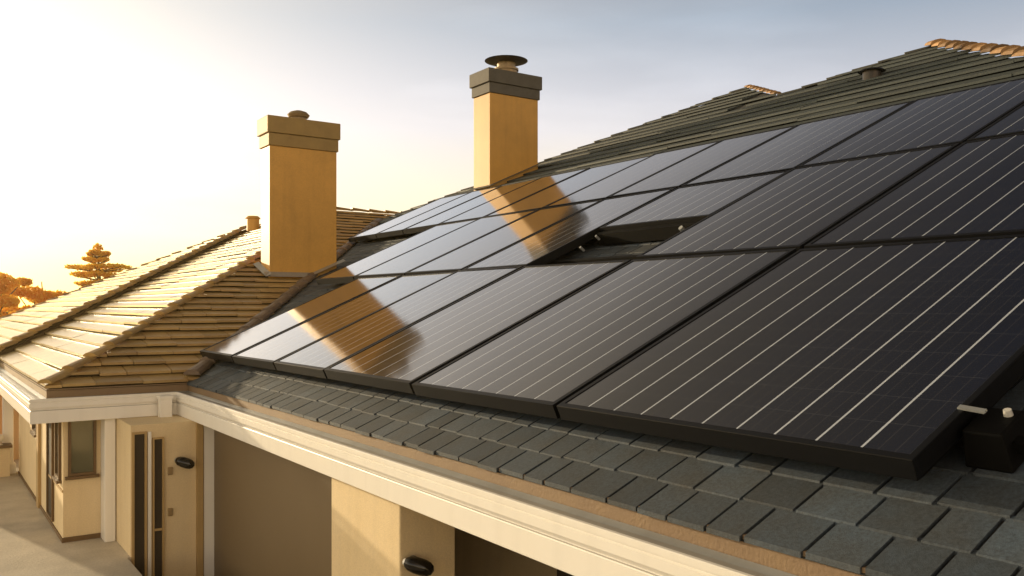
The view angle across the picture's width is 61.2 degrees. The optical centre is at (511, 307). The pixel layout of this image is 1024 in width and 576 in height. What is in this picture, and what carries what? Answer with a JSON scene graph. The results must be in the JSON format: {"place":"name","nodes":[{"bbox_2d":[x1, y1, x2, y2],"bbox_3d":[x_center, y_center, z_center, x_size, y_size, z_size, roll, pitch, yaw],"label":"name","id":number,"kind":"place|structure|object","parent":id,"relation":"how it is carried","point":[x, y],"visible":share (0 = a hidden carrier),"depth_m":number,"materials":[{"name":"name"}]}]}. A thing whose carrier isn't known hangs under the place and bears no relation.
{"place":"outdoors","nodes":[
{"label":"outdoors","id":0,"kind":"place"},
{"bbox_2d":[0,459,141,575],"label":"paved path","id":1,"kind":"structure","parent":0,"point":[31,544],"depth_m":9.56,"materials":[{"name":"concrete"}]},
{"bbox_2d":[0,443,11,476],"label":"garden wall","id":2,"kind":"structure","parent":1,"relation":"on","point":[5,459],"depth_m":13.60,"materials":[{"name":"beige paint"}]},
{"bbox_2d":[0,434,3,444],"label":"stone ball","id":3,"kind":"object","parent":2,"relation":"on","point":[1,438],"visible":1,"depth_m":13.61,"materials":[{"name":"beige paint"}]},
{"bbox_2d":[2,397,15,473],"bbox_3d":[-8.110,1.953,13.925,0.210,1.422,0.210,0,0,-35],"label":"garden post","id":4,"kind":"object","parent":1,"relation":"on","point":[8,421],"visible":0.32,"depth_m":13.87,"materials":[{"name":"beige paint"}]},
{"bbox_2d":[0,0,1023,306],"label":"sky","id":5,"kind":"structure","parent":0,"point":[128,127],"materials":[{"name":"white"}]},
{"label":"ground","id":6,"kind":"structure","parent":0,"visible":0},
{"bbox_2d":[0,272,32,316],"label":"broadleaf tree","id":7,"kind":"object","parent":6,"relation":"on","point":[8,282],"visible":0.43,"depth_m":44.21,"materials":[{"name":"orange plant"}]},
{"bbox_2d":[0,282,66,311],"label":"broadleaf tree","id":8,"kind":"object","parent":6,"relation":"on","point":[35,295],"visible":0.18,"depth_m":50.23,"materials":[{"name":"orange plant"}]},
{"bbox_2d":[64,242,132,286],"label":"pine tree","id":9,"kind":"object","parent":6,"relation":"on","point":[96,255],"visible":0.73,"depth_m":47.46,"materials":[{"name":"green plant"}]},
{"bbox_2d":[0,38,1023,575],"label":"house","id":10,"kind":"structure","parent":6,"relation":"on","point":[118,394],"depth_m":8.57,"materials":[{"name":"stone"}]},
{"bbox_2d":[29,424,35,437],"bbox_3d":[-6.590,1.526,11.930,0.054,0.471,0.540,0,0,-35],"label":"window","id":11,"kind":"structure","parent":10,"relation":"in","point":[33,432],"depth_m":11.94,"materials":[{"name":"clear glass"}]},
{"bbox_2d":[46,423,53,521],"bbox_3d":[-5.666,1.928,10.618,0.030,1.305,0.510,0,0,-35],"label":"door","id":12,"kind":"structure","parent":10,"relation":"in","point":[49,426],"depth_m":10.63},
{"bbox_2d":[52,422,61,483],"bbox_3d":[-5.283,1.646,10.044,0.054,0.741,0.390,0,0,-35],"label":"window","id":13,"kind":"structure","parent":10,"relation":"in","point":[56,478],"depth_m":10.07,"materials":[{"name":"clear glass"}]},
{"bbox_2d":[65,420,99,479],"bbox_3d":[-4.907,1.601,9.888,0.351,0.711,0.054,0,0,-35],"label":"window","id":14,"kind":"structure","parent":10,"relation":"in","point":[81,434],"depth_m":9.90,"materials":[{"name":"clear glass"}]},
{"bbox_2d":[132,431,146,575],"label":"window","id":15,"kind":"structure","parent":10,"relation":"in","point":[139,439],"depth_m":9.27,"materials":[{"name":"black glass"}]},
{"bbox_2d":[152,437,163,575],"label":"window","id":16,"kind":"structure","parent":10,"relation":"in","point":[157,442],"depth_m":9.37,"materials":[{"name":"black glass"}]},
{"bbox_2d":[174,457,194,468],"bbox_3d":[-3.578,1.698,9.456,0.195,0.136,0.178,0,0,-35],"label":"wall lamp","id":17,"kind":"object","parent":10,"relation":"attached to","point":[185,462],"visible":1,"depth_m":9.41,"materials":[{"name":"metal"}]},
{"bbox_2d":[214,430,331,575],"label":"garage door","id":18,"kind":"structure","parent":10,"relation":"in","point":[273,513],"depth_m":8.23,"materials":[{"name":"brown metal"}]},
{"bbox_2d":[402,555,433,575],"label":"wall lamp","id":19,"kind":"object","parent":10,"relation":"attached to","point":[416,565],"visible":1,"depth_m":5.57,"materials":[{"name":"metal"}]},
{"bbox_2d":[545,254,639,264],"bbox_3d":[0.528,-0.430,9.123,0.127,0.134,11.400,0,0,-35],"label":"mounting rail","id":20,"kind":"object","parent":10,"relation":"attached to","point":[614,258],"visible":0.07,"depth_m":8.59,"materials":[{"name":"black metal"}]},
{"bbox_2d":[316,219,476,284],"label":"solar panel","id":21,"kind":"object","parent":20,"relation":"attached to","point":[347,273],"visible":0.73,"depth_m":13.70,"materials":[{"name":"black glass"}]},
{"bbox_2d":[354,209,538,278],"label":"solar panel","id":22,"kind":"object","parent":20,"relation":"attached to","point":[405,262],"visible":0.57,"depth_m":12.47,"materials":[{"name":"black glass"}]},
{"bbox_2d":[636,143,959,258],"bbox_3d":[2.501,-0.894,7.579,2.235,1.073,1.713,0,0,-35],"label":"solar panel","id":23,"kind":"object","parent":20,"relation":"attached to","point":[798,208],"visible":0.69,"depth_m":7.43,"materials":[{"name":"black glass"}]},
{"bbox_2d":[804,133,1023,248],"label":"solar panel","id":24,"kind":"object","parent":20,"relation":"attached to","point":[971,189],"visible":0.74,"depth_m":6.12,"materials":[{"name":"black glass"}]},
{"bbox_2d":[579,221,698,251],"bbox_3d":[1.239,-0.706,8.776,0.495,0.243,1.500,0,0,-35],"label":"mounting rail","id":25,"kind":"object","parent":10,"relation":"attached to","point":[652,233],"visible":0.84,"depth_m":8.91,"materials":[{"name":"grey metal"}]},
{"bbox_2d":[955,436,1023,454],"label":"mounting rail","id":26,"kind":"object","parent":10,"relation":"attached to","point":[1018,443],"visible":0.02,"depth_m":3.23,"materials":[{"name":"black metal"}]},
{"bbox_2d":[200,275,401,362],"bbox_3d":[-2.703,0.112,11.173,2.242,1.064,1.314,0,0,-35],"label":"solar panel","id":27,"kind":"object","parent":26,"relation":"attached to","point":[226,349],"visible":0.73,"depth_m":11.06,"materials":[{"name":"black glass"}]},
{"bbox_2d":[232,272,453,369],"bbox_3d":[-1.916,0.116,10.040,2.243,1.067,1.374,0,0,-35],"label":"solar panel","id":28,"kind":"object","parent":26,"relation":"attached to","point":[267,353],"visible":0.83,"depth_m":9.93,"materials":[{"name":"black glass"}]},
{"bbox_2d":[274,266,522,378],"bbox_3d":[-1.143,0.107,8.915,2.234,1.072,1.290,0,0,-35],"label":"solar panel","id":29,"kind":"object","parent":26,"relation":"attached to","point":[316,358],"visible":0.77,"depth_m":8.79,"materials":[{"name":"black glass"}]},
{"bbox_2d":[324,260,630,393],"bbox_3d":[-0.300,0.109,7.700,2.242,1.071,1.602,0,0,-35],"label":"solar panel","id":30,"kind":"object","parent":26,"relation":"attached to","point":[403,360],"visible":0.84,"depth_m":7.53,"materials":[{"name":"black glass"}]},
{"bbox_2d":[411,248,796,418],"bbox_3d":[0.665,0.112,6.308,2.240,1.075,1.713,0,0,-35],"label":"solar panel","id":31,"kind":"object","parent":26,"relation":"attached to","point":[545,362],"visible":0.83,"depth_m":6.10,"materials":[{"name":"black glass"}]},
{"bbox_2d":[557,234,1023,480],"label":"solar panel","id":32,"kind":"object","parent":26,"relation":"attached to","point":[886,359],"visible":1,"depth_m":4.34,"materials":[{"name":"black glass"}]},
{"bbox_2d":[957,404,1023,472],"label":"end bracket","id":33,"kind":"object","parent":26,"relation":"attached to","point":[990,435],"visible":0.98,"depth_m":3.28,"materials":[{"name":"metal"}]},
{"bbox_3d":[1.751,-1.115,10.043,0.127,0.133,11.520,0,0,-35],"label":"mounting rail","id":34,"kind":"object","parent":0,"visible":0},
{"bbox_2d":[405,199,602,274],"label":"solar panel","id":35,"kind":"object","parent":34,"relation":"on","point":[487,245],"visible":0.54,"depth_m":11.22,"materials":[{"name":"black glass"}]},
{"bbox_2d":[462,187,675,269],"bbox_3d":[0.697,-0.888,10.189,2.234,1.069,1.284,0,0,-35],"label":"solar panel","id":36,"kind":"object","parent":34,"relation":"on","point":[560,238],"visible":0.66,"depth_m":10.03,"materials":[{"name":"black glass"}]},
{"bbox_2d":[600,170,789,231],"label":"solar panel","id":37,"kind":"object","parent":34,"relation":"attached to","point":[692,203],"visible":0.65,"depth_m":9.15,"materials":[{"name":"black glass"}]},
{"bbox_3d":[1.285,-1.437,11.982,0.127,0.134,15.240,0,0,-35],"label":"mounting rail","id":38,"kind":"object","parent":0,"visible":0},
{"bbox_2d":[348,192,469,241],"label":"solar panel","id":39,"kind":"object","parent":38,"relation":"attached to","point":[369,234],"visible":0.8,"depth_m":18.11,"materials":[{"name":"black glass"}]},
{"bbox_2d":[376,186,500,237],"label":"solar panel","id":40,"kind":"object","parent":38,"relation":"attached to","point":[397,229],"visible":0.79,"depth_m":17.09,"materials":[{"name":"black glass"}]},
{"bbox_2d":[438,168,588,224],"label":"solar panel","id":41,"kind":"object","parent":38,"relation":"attached to","point":[509,198],"visible":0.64,"depth_m":15.00,"materials":[{"name":"black glass"}]},
{"bbox_2d":[543,140,721,207],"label":"solar panel","id":42,"kind":"object","parent":38,"relation":"attached to","point":[604,188],"visible":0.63,"depth_m":12.53,"materials":[{"name":"black glass"}]},
{"bbox_2d":[607,125,796,197],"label":"solar panel","id":43,"kind":"object","parent":38,"relation":"attached to","point":[689,168],"visible":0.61,"depth_m":11.39,"materials":[{"name":"black glass"}]},
{"bbox_2d":[681,100,914,186],"bbox_3d":[3.393,-1.901,10.256,2.280,1.089,1.602,0,0,-35],"label":"solar panel","id":44,"kind":"object","parent":38,"relation":"attached to","point":[795,147],"visible":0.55,"depth_m":10.16,"materials":[{"name":"black glass"}]},
{"bbox_2d":[796,78,1023,167],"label":"solar panel","id":45,"kind":"object","parent":38,"relation":"attached to","point":[961,116],"visible":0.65,"depth_m":8.75,"materials":[{"name":"black glass"}]},
{"bbox_2d":[966,103,1023,140],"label":"solar panel","id":46,"kind":"object","parent":38,"relation":"attached to","point":[1011,122],"visible":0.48,"depth_m":7.51,"materials":[{"name":"black glass"}]},
{"bbox_3d":[2.567,-2.135,12.871,0.127,0.133,15.240,0,0,-35],"label":"mounting rail","id":47,"kind":"object","parent":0,"visible":0},
{"bbox_2d":[403,178,538,233],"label":"solar panel","id":48,"kind":"object","parent":47,"relation":"on","point":[428,223],"visible":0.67,"depth_m":16.11,"materials":[{"name":"black glass"}]},
{"bbox_2d":[484,155,651,216],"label":"solar panel","id":49,"kind":"object","parent":47,"relation":"attached to","point":[541,199],"visible":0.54,"depth_m":13.78,"materials":[{"name":"black glass"}]}
]}

